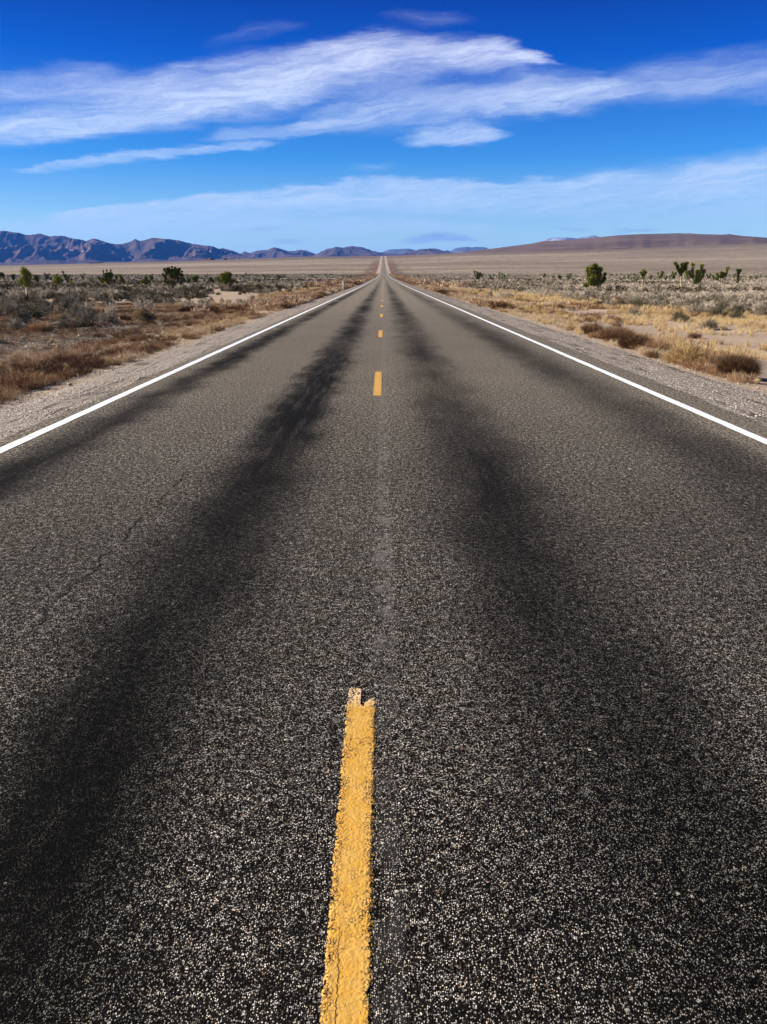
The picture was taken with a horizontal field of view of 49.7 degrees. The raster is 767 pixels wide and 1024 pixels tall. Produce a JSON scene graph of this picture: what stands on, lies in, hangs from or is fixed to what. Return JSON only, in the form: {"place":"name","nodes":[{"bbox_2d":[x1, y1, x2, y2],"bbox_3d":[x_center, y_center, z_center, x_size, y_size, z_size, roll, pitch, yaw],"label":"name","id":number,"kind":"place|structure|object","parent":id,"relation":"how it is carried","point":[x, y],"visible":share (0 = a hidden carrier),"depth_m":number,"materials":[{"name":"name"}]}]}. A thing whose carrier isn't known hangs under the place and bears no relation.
{"place":"outdoors","nodes":[
{"label":"outdoors","id":0,"kind":"place"},
{"bbox_2d":[0,231,253,265],"bbox_3d":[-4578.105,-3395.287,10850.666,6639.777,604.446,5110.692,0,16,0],"label":"mountain range","id":1,"kind":"structure","parent":0,"point":[16,248],"depth_m":10098.87,"materials":[{"name":"blue stone"}]},
{"bbox_2d":[0,259,381,439],"bbox_3d":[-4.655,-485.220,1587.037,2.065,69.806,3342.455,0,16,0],"label":"road shoulder","id":2,"kind":"object","parent":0,"point":[62,403],"visible":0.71,"depth_m":13.37},
{"bbox_2d":[241,247,315,258],"bbox_3d":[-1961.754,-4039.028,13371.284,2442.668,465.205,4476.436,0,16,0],"label":"mountain range","id":3,"kind":"structure","parent":0,"point":[274,252],"depth_m":12900.38,"materials":[{"name":"stone"}]},
{"bbox_2d":[312,246,398,256],"bbox_3d":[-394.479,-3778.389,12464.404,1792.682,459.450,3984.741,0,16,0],"label":"mountain range","id":4,"kind":"structure","parent":0,"point":[345,251],"depth_m":11871.66,"materials":[{"name":"stone"}]},
{"bbox_2d":[0,256,766,1023],"bbox_3d":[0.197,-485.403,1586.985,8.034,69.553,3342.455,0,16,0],"label":"road","id":5,"kind":"structure","parent":0,"point":[382,648],"depth_m":3.22,"materials":[{"name":"grey asphalt"}]},
{"bbox_2d":[0,243,766,408],"bbox_3d":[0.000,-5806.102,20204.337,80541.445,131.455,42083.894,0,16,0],"label":"ground","id":6,"kind":"structure","parent":0,"point":[747,258],"depth_m":1271.33,"materials":[{"name":"soil"}]},
{"bbox_2d":[0,272,4,281],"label":"joshua tree","id":7,"kind":"object","parent":6,"relation":"on","point":[2,276],"visible":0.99,"depth_m":213.44,"materials":[{"name":"green plant"}]},
{"bbox_2d":[0,298,11,303],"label":"sagebrush","id":8,"kind":"object","parent":6,"relation":"on","point":[3,300],"visible":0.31,"depth_m":54.19,"materials":[{"name":"grey plant"}]},
{"bbox_2d":[0,292,12,300],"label":"sagebrush","id":9,"kind":"object","parent":6,"relation":"on","point":[4,295],"visible":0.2,"depth_m":55.50,"materials":[{"name":"grey plant"}]},
{"bbox_2d":[0,300,18,313],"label":"sagebrush","id":10,"kind":"object","parent":6,"relation":"on","point":[8,308],"visible":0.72,"depth_m":44.25,"materials":[{"name":"grey plant"}]},
{"bbox_2d":[3,317,26,327],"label":"sagebrush","id":11,"kind":"object","parent":6,"relation":"on","point":[15,322],"visible":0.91,"depth_m":31.80,"materials":[{"name":"grey plant"}]},
{"bbox_2d":[10,303,35,323],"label":"sagebrush","id":12,"kind":"object","parent":6,"relation":"on","point":[25,316],"visible":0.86,"depth_m":34.24,"materials":[{"name":"grey plant"}]},
{"bbox_2d":[18,266,31,294],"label":"joshua tree","id":13,"kind":"object","parent":6,"relation":"on","point":[26,275],"visible":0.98,"depth_m":73.56,"materials":[{"name":"green plant"}]},
{"bbox_2d":[11,298,47,320],"bbox_3d":[-15.855,-9.076,37.230,1.864,1.156,1.797,7,17,24],"label":"sagebrush","id":14,"kind":"object","parent":6,"relation":"on","point":[38,314],"visible":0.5,"depth_m":37.07,"materials":[{"name":"grey plant"}]},
{"bbox_2d":[0,368,67,385],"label":"dry bush","id":15,"kind":"object","parent":6,"relation":"on","point":[7,374],"visible":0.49,"depth_m":13.28,"materials":[{"name":"brown plant"}]},
{"bbox_2d":[33,275,39,281],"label":"joshua tree","id":16,"kind":"object","parent":6,"relation":"on","point":[36,278],"visible":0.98,"depth_m":204.70,"materials":[{"name":"green plant"}]},
{"bbox_2d":[28,292,45,303],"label":"sagebrush","id":17,"kind":"object","parent":6,"relation":"on","point":[36,298],"visible":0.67,"depth_m":57.95,"materials":[{"name":"grey plant"}]},
{"bbox_2d":[26,320,54,331],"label":"dry bush","id":18,"kind":"object","parent":6,"relation":"on","point":[44,326],"visible":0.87,"depth_m":30.56,"materials":[{"name":"brown plant"}]},
{"bbox_2d":[36,301,48,313],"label":"sagebrush","id":19,"kind":"object","parent":6,"relation":"on","point":[42,306],"visible":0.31,"depth_m":43.50,"materials":[{"name":"grey plant"}]},
{"bbox_2d":[36,300,54,312],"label":"sagebrush","id":20,"kind":"object","parent":6,"relation":"on","point":[48,307],"visible":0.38,"depth_m":46.14,"materials":[{"name":"grey plant"}]},
{"bbox_2d":[43,297,53,310],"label":"sagebrush","id":21,"kind":"object","parent":6,"relation":"on","point":[47,300],"visible":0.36,"depth_m":49.53,"materials":[{"name":"grey plant"}]},
{"bbox_2d":[53,275,63,284],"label":"joshua tree","id":22,"kind":"object","parent":6,"relation":"on","point":[57,280],"visible":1,"depth_m":163.10,"materials":[{"name":"green plant"}]},
{"bbox_2d":[52,293,64,304],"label":"sagebrush","id":23,"kind":"object","parent":6,"relation":"on","point":[58,299],"visible":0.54,"depth_m":56.91,"materials":[{"name":"grey plant"}]},
{"bbox_2d":[55,302,68,312],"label":"sagebrush","id":24,"kind":"object","parent":6,"relation":"on","point":[61,308],"visible":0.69,"depth_m":46.95,"materials":[{"name":"grey plant"}]},
{"bbox_2d":[56,318,68,328],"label":"sagebrush","id":25,"kind":"object","parent":6,"relation":"on","point":[63,323],"visible":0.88,"depth_m":32.04,"materials":[{"name":"grey plant"}]},
{"bbox_2d":[58,312,68,320],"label":"sagebrush","id":26,"kind":"object","parent":6,"relation":"on","point":[63,316],"visible":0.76,"depth_m":36.44,"materials":[{"name":"grey plant"}]},
{"bbox_2d":[58,296,74,311],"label":"sagebrush","id":27,"kind":"object","parent":6,"relation":"on","point":[66,303],"visible":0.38,"depth_m":47.21,"materials":[{"name":"grey plant"}]},
{"bbox_2d":[61,271,72,283],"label":"joshua tree","id":28,"kind":"object","parent":6,"relation":"on","point":[65,278],"visible":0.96,"depth_m":176.57,"materials":[{"name":"green plant"}]},
{"bbox_2d":[62,293,79,303],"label":"sagebrush","id":29,"kind":"object","parent":6,"relation":"on","point":[68,299],"visible":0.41,"depth_m":56.89,"materials":[{"name":"grey plant"}]},
{"bbox_2d":[65,301,85,317],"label":"sagebrush","id":30,"kind":"object","parent":6,"relation":"on","point":[74,309],"visible":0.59,"depth_m":39.14,"materials":[{"name":"grey plant"}]},
{"bbox_2d":[66,307,106,326],"bbox_3d":[-11.917,-7.892,33.275,1.462,0.964,1.803,14,21,40],"label":"sagebrush","id":31,"kind":"object","parent":6,"relation":"on","point":[88,318],"visible":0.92,"depth_m":33.18,"materials":[{"name":"grey plant"}]},
{"bbox_2d":[67,352,111,364],"bbox_3d":[-5.784,-2.969,16.266,0.887,0.373,0.929,0,16,0],"label":"dry bush","id":32,"kind":"object","parent":6,"relation":"on","point":[86,357],"visible":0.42,"depth_m":16.21,"materials":[{"name":"brown plant"}]},
{"bbox_2d":[100,297,113,304],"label":"sagebrush","id":33,"kind":"object","parent":6,"relation":"on","point":[108,300],"visible":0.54,"depth_m":57.48,"materials":[{"name":"grey plant"}]},
{"bbox_2d":[97,269,117,284],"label":"joshua tree","id":34,"kind":"object","parent":6,"relation":"on","point":[107,277],"visible":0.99,"depth_m":170.93,"materials":[{"name":"green plant"}]},
{"bbox_2d":[96,309,122,323],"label":"sagebrush","id":35,"kind":"object","parent":6,"relation":"on","point":[110,317],"visible":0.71,"depth_m":34.89,"materials":[{"name":"grey plant"}]},
{"bbox_2d":[0,304,229,367],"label":"twig litter","id":36,"kind":"object","parent":6,"relation":"on","point":[114,325],"visible":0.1,"depth_m":29.95,"materials":[{"name":"brown plant"}]},
{"bbox_2d":[118,275,124,285],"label":"joshua tree","id":37,"kind":"object","parent":6,"relation":"on","point":[121,278],"visible":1,"depth_m":167.83,"materials":[{"name":"green plant"}]},
{"bbox_2d":[120,313,131,320],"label":"dry bush","id":38,"kind":"object","parent":6,"relation":"on","point":[123,316],"visible":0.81,"depth_m":37.16,"materials":[{"name":"brown plant"}]},
{"bbox_2d":[129,309,148,317],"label":"rabbitbrush","id":39,"kind":"object","parent":6,"relation":"on","point":[135,312],"visible":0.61,"depth_m":40.62,"materials":[{"name":"plant"}]},
{"bbox_2d":[130,294,150,303],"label":"sagebrush","id":40,"kind":"object","parent":6,"relation":"on","point":[141,297],"visible":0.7,"depth_m":57.83,"materials":[{"name":"grey plant"}]},
{"bbox_2d":[140,275,149,284],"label":"joshua tree","id":41,"kind":"object","parent":6,"relation":"on","point":[145,280],"visible":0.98,"depth_m":176.04,"materials":[{"name":"green plant"}]},
{"bbox_2d":[134,304,157,321],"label":"sagebrush","id":42,"kind":"object","parent":6,"relation":"on","point":[145,316],"visible":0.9,"depth_m":36.53,"materials":[{"name":"grey plant"}]},
{"bbox_2d":[161,266,185,285],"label":"joshua tree","id":43,"kind":"object","parent":6,"relation":"on","point":[171,276],"visible":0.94,"depth_m":165.38,"materials":[{"name":"green plant"}]},
{"bbox_2d":[174,304,208,312],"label":"dry bush","id":44,"kind":"object","parent":6,"relation":"on","point":[184,309],"visible":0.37,"depth_m":45.38,"materials":[{"name":"brown plant"}]},
{"bbox_2d":[191,275,199,284],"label":"joshua tree","id":45,"kind":"object","parent":6,"relation":"on","point":[195,278],"visible":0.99,"depth_m":162.40,"materials":[{"name":"green plant"}]},
{"bbox_2d":[197,297,209,305],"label":"sagebrush","id":46,"kind":"object","parent":6,"relation":"on","point":[207,301],"visible":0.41,"depth_m":56.65,"materials":[{"name":"grey plant"}]},
{"bbox_2d":[219,271,234,285],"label":"joshua tree","id":47,"kind":"object","parent":6,"relation":"on","point":[225,277],"visible":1,"depth_m":147.30,"materials":[{"name":"green plant"}]},
{"bbox_2d":[0,272,766,312],"bbox_3d":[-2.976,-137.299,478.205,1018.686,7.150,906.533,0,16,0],"label":"sagebrush belt","id":48,"kind":"object","parent":6,"relation":"on","point":[101,292],"visible":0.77,"depth_m":117.20,"materials":[{"name":"grey plant"}]},
{"bbox_2d":[0,304,766,436],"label":"loose gravel","id":49,"kind":"structure","parent":6,"relation":"on","point":[237,326],"depth_m":14.67,"materials":[{"name":"grey gravel"}]},
{"bbox_2d":[0,273,766,403],"bbox_3d":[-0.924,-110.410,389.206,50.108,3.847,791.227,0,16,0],"label":"straw grass","id":50,"kind":"structure","parent":6,"relation":"on","point":[658,316],"depth_m":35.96,"materials":[{"name":"beige plant"}]},
{"bbox_2d":[473,271,481,279],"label":"joshua tree","id":51,"kind":"object","parent":6,"relation":"on","point":[478,275],"visible":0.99,"depth_m":213.91,"materials":[{"name":"green plant"}]},
{"bbox_2d":[580,320,603,333],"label":"dry bush","id":52,"kind":"object","parent":6,"relation":"on","point":[591,329],"visible":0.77,"depth_m":24.92,"materials":[{"name":"brown plant"}]},
{"bbox_2d":[583,263,606,288],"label":"joshua tree","id":53,"kind":"object","parent":6,"relation":"on","point":[594,278],"visible":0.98,"depth_m":128.06,"materials":[{"name":"green plant"}]},
{"bbox_2d":[604,298,614,304],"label":"sagebrush","id":54,"kind":"object","parent":6,"relation":"on","point":[610,301],"visible":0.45,"depth_m":55.68,"materials":[{"name":"grey plant"}]},
{"bbox_2d":[596,321,637,340],"bbox_3d":[6.330,-4.810,22.405,1.328,0.727,1.287,0,16,0],"label":"dry bush","id":55,"kind":"object","parent":6,"relation":"on","point":[616,331],"visible":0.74,"depth_m":22.27,"materials":[{"name":"brown plant"}]},
{"bbox_2d":[611,297,627,306],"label":"sagebrush","id":56,"kind":"object","parent":6,"relation":"on","point":[619,302],"visible":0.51,"depth_m":53.66,"materials":[{"name":"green plant"}]},
{"bbox_2d":[625,305,643,315],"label":"sagebrush","id":57,"kind":"object","parent":6,"relation":"on","point":[635,311],"visible":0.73,"depth_m":40.47,"materials":[{"name":"beige plant"}]},
{"bbox_2d":[616,332,656,348],"bbox_3d":[6.030,-4.101,19.866,1.154,0.586,1.104,0,16,0],"label":"dry bush","id":58,"kind":"object","parent":6,"relation":"on","point":[628,341],"visible":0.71,"depth_m":19.73,"materials":[{"name":"brown plant"}]},
{"bbox_2d":[634,299,644,306],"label":"sagebrush","id":59,"kind":"object","parent":6,"relation":"on","point":[639,303],"visible":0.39,"depth_m":50.33,"materials":[{"name":"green plant"}]},
{"bbox_2d":[639,269,646,283],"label":"joshua tree","id":60,"kind":"object","parent":6,"relation":"on","point":[644,273],"visible":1,"depth_m":169.50,"materials":[{"name":"green plant"}]},
{"bbox_2d":[640,336,675,351],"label":"dry bush","id":61,"kind":"object","parent":6,"relation":"on","point":[663,345],"visible":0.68,"depth_m":19.01,"materials":[{"name":"beige plant"}]},
{"bbox_2d":[657,270,663,278],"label":"joshua tree","id":62,"kind":"object","parent":6,"relation":"on","point":[661,274],"visible":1,"depth_m":222.41,"materials":[{"name":"green plant"}]},
{"bbox_2d":[653,294,667,301],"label":"sagebrush","id":63,"kind":"object","parent":6,"relation":"on","point":[660,298],"visible":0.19,"depth_m":57.23,"materials":[{"name":"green plant"}]},
{"bbox_2d":[669,307,691,321],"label":"sagebrush","id":64,"kind":"object","parent":6,"relation":"on","point":[679,315],"visible":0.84,"depth_m":35.85,"materials":[{"name":"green plant"}]},
{"bbox_2d":[673,261,689,288],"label":"joshua tree","id":65,"kind":"object","parent":6,"relation":"on","point":[682,269],"visible":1,"depth_m":123.02,"materials":[{"name":"green plant"}]},
{"bbox_2d":[658,339,718,364],"bbox_3d":[6.059,-3.110,16.300,1.174,0.649,1.255,0,16,0],"label":"rabbitbrush","id":66,"kind":"object","parent":6,"relation":"on","point":[691,353],"visible":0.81,"depth_m":16.26,"materials":[{"name":"plant"}]},
{"bbox_2d":[684,262,706,284],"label":"joshua tree","id":67,"kind":"object","parent":6,"relation":"on","point":[701,271],"visible":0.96,"depth_m":156.91,"materials":[{"name":"green plant"}]},
{"bbox_2d":[687,332,703,338],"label":"dry bush","id":68,"kind":"object","parent":6,"relation":"on","point":[695,336],"visible":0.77,"depth_m":26.54,"materials":[{"name":"brown plant"}]},
{"bbox_2d":[684,300,709,313],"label":"sagebrush","id":69,"kind":"object","parent":6,"relation":"on","point":[694,307],"visible":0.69,"depth_m":42.87,"materials":[{"name":"beige plant"}]},
{"bbox_2d":[696,307,706,314],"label":"sagebrush","id":70,"kind":"object","parent":6,"relation":"on","point":[703,310],"visible":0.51,"depth_m":42.29,"materials":[{"name":"grey plant"}]},
{"bbox_2d":[699,315,721,329],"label":"sagebrush","id":71,"kind":"object","parent":6,"relation":"on","point":[711,324],"visible":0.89,"depth_m":30.10,"materials":[{"name":"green plant"}]},
{"bbox_2d":[699,348,731,365],"bbox_3d":[6.254,-2.841,15.635,0.716,0.595,0.742,0,16,0],"label":"dry bush","id":72,"kind":"object","parent":6,"relation":"on","point":[713,357],"visible":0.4,"depth_m":15.55,"materials":[{"name":"beige plant"}]},
{"bbox_2d":[707,303,730,317],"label":"sagebrush","id":73,"kind":"object","parent":6,"relation":"on","point":[719,311],"visible":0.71,"depth_m":39.39,"materials":[{"name":"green plant"}]},
{"bbox_2d":[716,298,725,310],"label":"sagebrush","id":74,"kind":"object","parent":6,"relation":"on","point":[722,302],"visible":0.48,"depth_m":48.59,"materials":[{"name":"grey plant"}]},
{"bbox_2d":[714,266,729,284],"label":"joshua tree","id":75,"kind":"object","parent":6,"relation":"on","point":[722,275],"visible":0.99,"depth_m":165.32,"materials":[{"name":"green plant"}]},
{"bbox_2d":[724,298,739,309],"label":"sagebrush","id":76,"kind":"object","parent":6,"relation":"on","point":[732,301],"visible":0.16,"depth_m":50.32,"materials":[{"name":"grey plant"}]},
{"bbox_2d":[726,302,743,312],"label":"sagebrush","id":77,"kind":"object","parent":6,"relation":"on","point":[736,306],"visible":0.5,"depth_m":43.49,"materials":[{"name":"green plant"}]},
{"bbox_2d":[707,350,764,377],"bbox_3d":[6.075,-2.496,14.168,0.982,0.656,0.990,-12,20,-37],"label":"dry bush","id":78,"kind":"object","parent":6,"relation":"on","point":[748,366],"visible":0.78,"depth_m":14.04,"materials":[{"name":"brown plant"}]},
{"bbox_2d":[728,307,747,320],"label":"sagebrush","id":79,"kind":"object","parent":6,"relation":"on","point":[735,315],"visible":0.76,"depth_m":35.87,"materials":[{"name":"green plant"}]},
{"bbox_2d":[736,268,741,283],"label":"joshua tree","id":80,"kind":"object","parent":6,"relation":"on","point":[738,271],"visible":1,"depth_m":178.87,"materials":[{"name":"green plant"}]},
{"bbox_2d":[729,300,752,313],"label":"sagebrush","id":81,"kind":"object","parent":6,"relation":"on","point":[744,308],"visible":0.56,"depth_m":43.62,"materials":[{"name":"grey plant"}]},
{"bbox_2d":[744,294,760,301],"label":"sagebrush","id":82,"kind":"object","parent":6,"relation":"on","point":[749,297],"visible":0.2,"depth_m":56.73,"materials":[{"name":"grey plant"}]},
{"bbox_2d":[749,300,766,308],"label":"sagebrush","id":83,"kind":"object","parent":6,"relation":"on","point":[758,304],"visible":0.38,"depth_m":46.44,"materials":[{"name":"beige plant"}]},
{"bbox_2d":[755,305,766,317],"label":"sagebrush","id":84,"kind":"object","parent":6,"relation":"on","point":[764,311],"visible":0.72,"depth_m":38.57,"materials":[{"name":"beige plant"}]},
{"bbox_2d":[0,0,766,253],"label":"sky","id":85,"kind":"structure","parent":0,"point":[239,126],"materials":[{"name":"blue"}]},
{"bbox_2d":[382,248,438,253],"bbox_3d":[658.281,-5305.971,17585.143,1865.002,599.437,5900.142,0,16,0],"label":"mountain range","id":86,"kind":"structure","parent":0,"point":[397,251],"depth_m":17874.56,"materials":[{"name":"blue stone"}]},
{"bbox_2d":[397,248,450,255],"bbox_3d":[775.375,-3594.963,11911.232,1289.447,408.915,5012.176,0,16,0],"label":"mountain range","id":87,"kind":"structure","parent":0,"point":[429,251],"depth_m":11897.86,"materials":[{"name":"stone"}]},
{"bbox_2d":[445,247,487,252],"bbox_3d":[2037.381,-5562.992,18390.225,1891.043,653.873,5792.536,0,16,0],"label":"mountain range","id":88,"kind":"structure","parent":0,"point":[461,249],"depth_m":18608.84,"materials":[{"name":"blue stone"}]},
{"bbox_2d":[536,235,597,242],"bbox_3d":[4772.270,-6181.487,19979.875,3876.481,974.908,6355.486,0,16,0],"label":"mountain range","id":89,"kind":"structure","parent":0,"point":[559,238],"depth_m":20190.91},
{"bbox_2d":[386,268,766,424],"bbox_3d":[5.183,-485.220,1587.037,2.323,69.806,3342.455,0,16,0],"label":"road shoulder","id":90,"kind":"object","parent":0,"point":[719,395],"visible":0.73,"depth_m":14.70},
{"bbox_2d":[450,233,766,253],"bbox_3d":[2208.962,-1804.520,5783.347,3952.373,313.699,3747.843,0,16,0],"label":"hill","id":91,"kind":"structure","parent":0,"point":[646,240],"depth_m":4741.57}
]}

